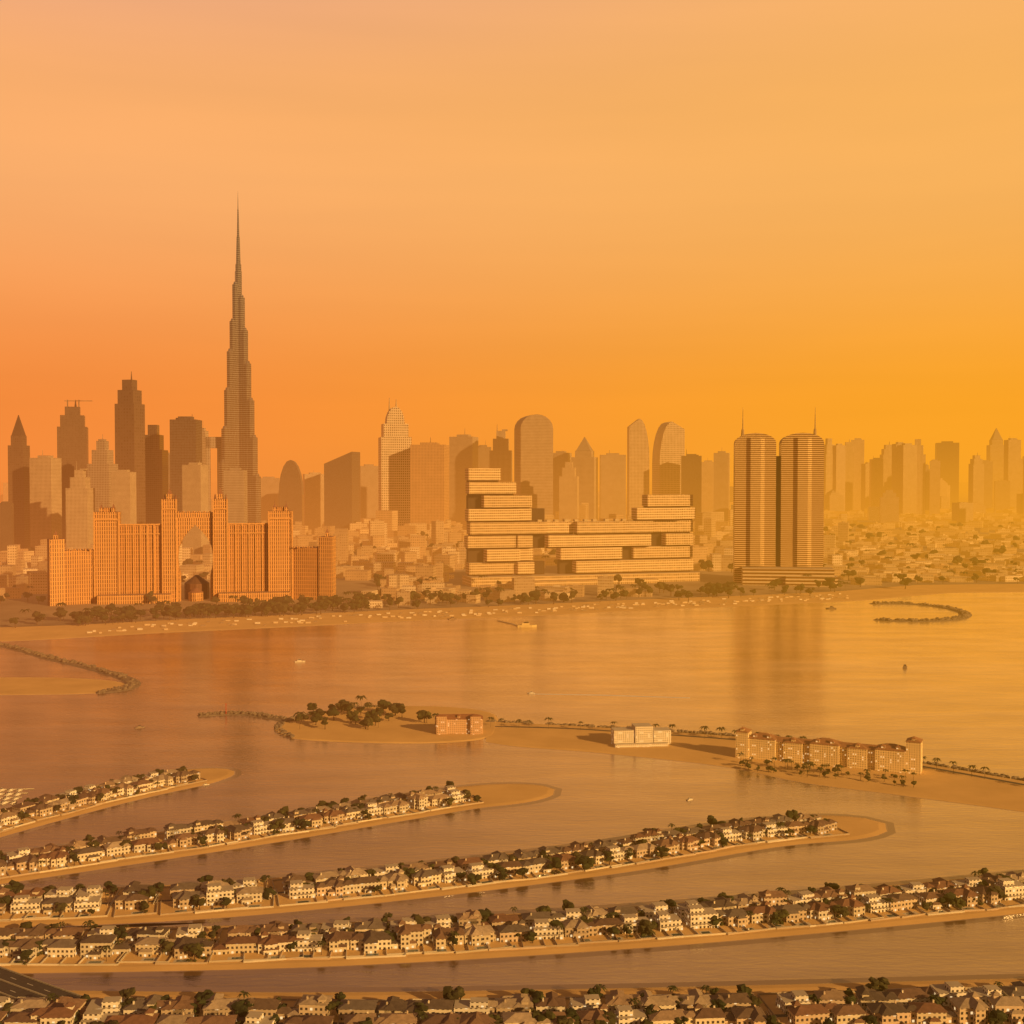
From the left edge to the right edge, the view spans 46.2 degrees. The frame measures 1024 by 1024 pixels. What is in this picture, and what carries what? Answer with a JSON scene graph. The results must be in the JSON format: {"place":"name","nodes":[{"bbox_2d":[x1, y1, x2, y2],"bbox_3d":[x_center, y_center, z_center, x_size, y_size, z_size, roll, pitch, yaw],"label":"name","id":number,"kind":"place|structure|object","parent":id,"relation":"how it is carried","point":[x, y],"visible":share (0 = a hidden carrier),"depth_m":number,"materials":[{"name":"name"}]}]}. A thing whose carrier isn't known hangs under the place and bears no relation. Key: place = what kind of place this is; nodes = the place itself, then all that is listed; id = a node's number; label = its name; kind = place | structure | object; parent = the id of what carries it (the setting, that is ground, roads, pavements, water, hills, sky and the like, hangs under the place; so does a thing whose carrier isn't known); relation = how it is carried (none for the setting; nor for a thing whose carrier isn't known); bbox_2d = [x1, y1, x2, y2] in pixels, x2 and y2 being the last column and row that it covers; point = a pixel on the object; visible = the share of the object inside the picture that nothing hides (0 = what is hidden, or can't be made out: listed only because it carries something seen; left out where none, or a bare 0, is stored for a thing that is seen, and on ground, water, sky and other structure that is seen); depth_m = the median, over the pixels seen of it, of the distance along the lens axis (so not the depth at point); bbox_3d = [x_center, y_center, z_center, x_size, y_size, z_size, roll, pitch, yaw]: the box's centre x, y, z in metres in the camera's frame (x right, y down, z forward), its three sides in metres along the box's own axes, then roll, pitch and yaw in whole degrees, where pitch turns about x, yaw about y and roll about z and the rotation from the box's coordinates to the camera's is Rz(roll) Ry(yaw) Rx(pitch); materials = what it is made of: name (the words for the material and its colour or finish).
{"place":"outdoors","nodes":[
{"label":"outdoors","id":0,"kind":"place"},
{"bbox_2d":[0,966,92,1023],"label":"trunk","id":1,"kind":"object","parent":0,"point":[13,984],"depth_m":1056.66,"materials":[{"name":"asphalt"}]},
{"bbox_2d":[0,592,1023,987],"bbox_3d":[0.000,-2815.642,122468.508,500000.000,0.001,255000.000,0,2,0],"label":"water","id":2,"kind":"structure","parent":0,"point":[954,692],"depth_m":2019.41,"materials":[{"name":"orange liquid"}]},
{"bbox_2d":[0,606,906,804],"bbox_3d":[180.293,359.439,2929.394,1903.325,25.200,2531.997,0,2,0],"label":"boats","id":3,"kind":"object","parent":2,"relation":"on","point":[526,624],"visible":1,"depth_m":2494.95,"materials":[{"name":"paint"}]},
{"bbox_2d":[0,767,1023,991],"bbox_3d":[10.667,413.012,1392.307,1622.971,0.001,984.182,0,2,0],"label":"beaches","id":4,"kind":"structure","parent":2,"relation":"on","point":[890,828],"depth_m":1212.50,"materials":[{"name":"beige sand"}]},
{"bbox_2d":[0,768,1023,1023],"bbox_3d":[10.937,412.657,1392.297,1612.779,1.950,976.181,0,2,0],"label":"palm fronds","id":5,"kind":"object","parent":4,"relation":"on","point":[514,794],"visible":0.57,"depth_m":1226.99,"materials":[{"name":"sand"}]},
{"bbox_2d":[0,769,1023,1023],"bbox_3d":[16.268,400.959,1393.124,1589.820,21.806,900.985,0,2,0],"label":"villas","id":6,"kind":"object","parent":5,"relation":"on","point":[916,1005],"visible":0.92,"depth_m":1191.84,"materials":[{"name":"tile"}]},
{"bbox_2d":[0,766,1023,1023],"bbox_3d":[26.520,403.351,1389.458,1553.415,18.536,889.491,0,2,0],"label":"trees","id":7,"kind":"object","parent":5,"relation":"on","point":[648,928],"visible":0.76,"depth_m":1210.31,"materials":[{"name":"green plant"}]},
{"bbox_2d":[0,601,1023,811],"bbox_3d":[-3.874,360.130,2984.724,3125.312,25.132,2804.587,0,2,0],"label":"breakwater island","id":8,"kind":"structure","parent":0,"point":[959,785],"depth_m":2074.27,"materials":[{"name":"sand"}]},
{"bbox_2d":[293,695,988,786],"bbox_3d":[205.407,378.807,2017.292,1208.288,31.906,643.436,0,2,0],"label":"trees","id":9,"kind":"object","parent":8,"relation":"on","point":[370,718],"visible":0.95,"depth_m":2185.29,"materials":[{"name":"green plant"}]},
{"bbox_2d":[0,482,1023,641],"bbox_3d":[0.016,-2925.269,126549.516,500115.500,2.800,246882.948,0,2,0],"label":"terrain","id":10,"kind":"structure","parent":0,"point":[27,628],"depth_m":4283.28,"materials":[{"name":"brown sand"}]},
{"bbox_2d":[47,485,335,605],"bbox_3d":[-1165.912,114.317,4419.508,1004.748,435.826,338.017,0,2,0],"label":"arched hotel","id":11,"kind":"structure","parent":10,"relation":"on","point":[119,563],"depth_m":4424.09,"materials":[{"name":"concrete"}]},
{"bbox_2d":[218,209,260,522],"bbox_3d":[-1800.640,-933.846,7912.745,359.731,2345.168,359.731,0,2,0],"label":"skyscraper","id":12,"kind":"structure","parent":10,"relation":"on","point":[239,443],"depth_m":7877.82,"materials":[{"name":"grey glass"}]},
{"bbox_2d":[0,371,552,553],"bbox_3d":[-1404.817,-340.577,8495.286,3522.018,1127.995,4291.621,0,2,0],"label":"skyline","id":13,"kind":"structure","parent":10,"relation":"on","point":[67,492],"depth_m":7367.74,"materials":[{"name":"grey glass"}]},
{"bbox_2d":[0,419,1022,533],"bbox_3d":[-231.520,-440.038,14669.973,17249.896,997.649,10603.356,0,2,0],"label":"skyline","id":14,"kind":"structure","parent":10,"relation":"on","point":[341,492],"depth_m":10705.48,"materials":[{"name":"brown glass"}]},
{"bbox_2d":[0,498,1023,633],"bbox_3d":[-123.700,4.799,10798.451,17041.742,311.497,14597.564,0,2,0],"label":"lowrise building","id":15,"kind":"structure","parent":10,"relation":"on","point":[407,553],"depth_m":6394.56,"materials":[{"name":"paint"}]},
{"bbox_2d":[0,522,1023,627],"bbox_3d":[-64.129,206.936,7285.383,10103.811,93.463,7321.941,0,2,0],"label":"city trees","id":16,"kind":"object","parent":10,"relation":"on","point":[275,604],"visible":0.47,"depth_m":4318.94,"materials":[{"name":"green plant"}]},
{"bbox_2d":[463,468,699,586],"bbox_3d":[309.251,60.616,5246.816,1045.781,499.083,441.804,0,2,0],"label":"stacked-block hotel","id":17,"kind":"structure","parent":10,"relation":"on","point":[508,530],"depth_m":5207.48,"materials":[{"name":"paint"}]},
{"bbox_2d":[733,415,837,586],"bbox_3d":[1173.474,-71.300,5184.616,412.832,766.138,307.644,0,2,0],"label":"twin towers","id":18,"kind":"structure","parent":10,"relation":"on","point":[778,517],"depth_m":5180.70,"materials":[{"name":"paint"}]},
{"bbox_2d":[824,428,1023,515],"bbox_3d":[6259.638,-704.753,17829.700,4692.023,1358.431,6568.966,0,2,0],"label":"skyline","id":19,"kind":"structure","parent":10,"relation":"on","point":[906,475],"depth_m":15416.33,"materials":[{"name":"beige glass"}]},
{"bbox_2d":[0,0,1023,481],"label":"sky","id":20,"kind":"structure","parent":0,"point":[593,218],"materials":[{"name":"orange"}]},
{"bbox_2d":[435,714,922,773],"bbox_3d":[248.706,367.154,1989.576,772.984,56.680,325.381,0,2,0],"label":"apartment buildings","id":21,"kind":"structure","parent":0,"point":[891,757],"depth_m":1909.83,"materials":[{"name":"concrete"}]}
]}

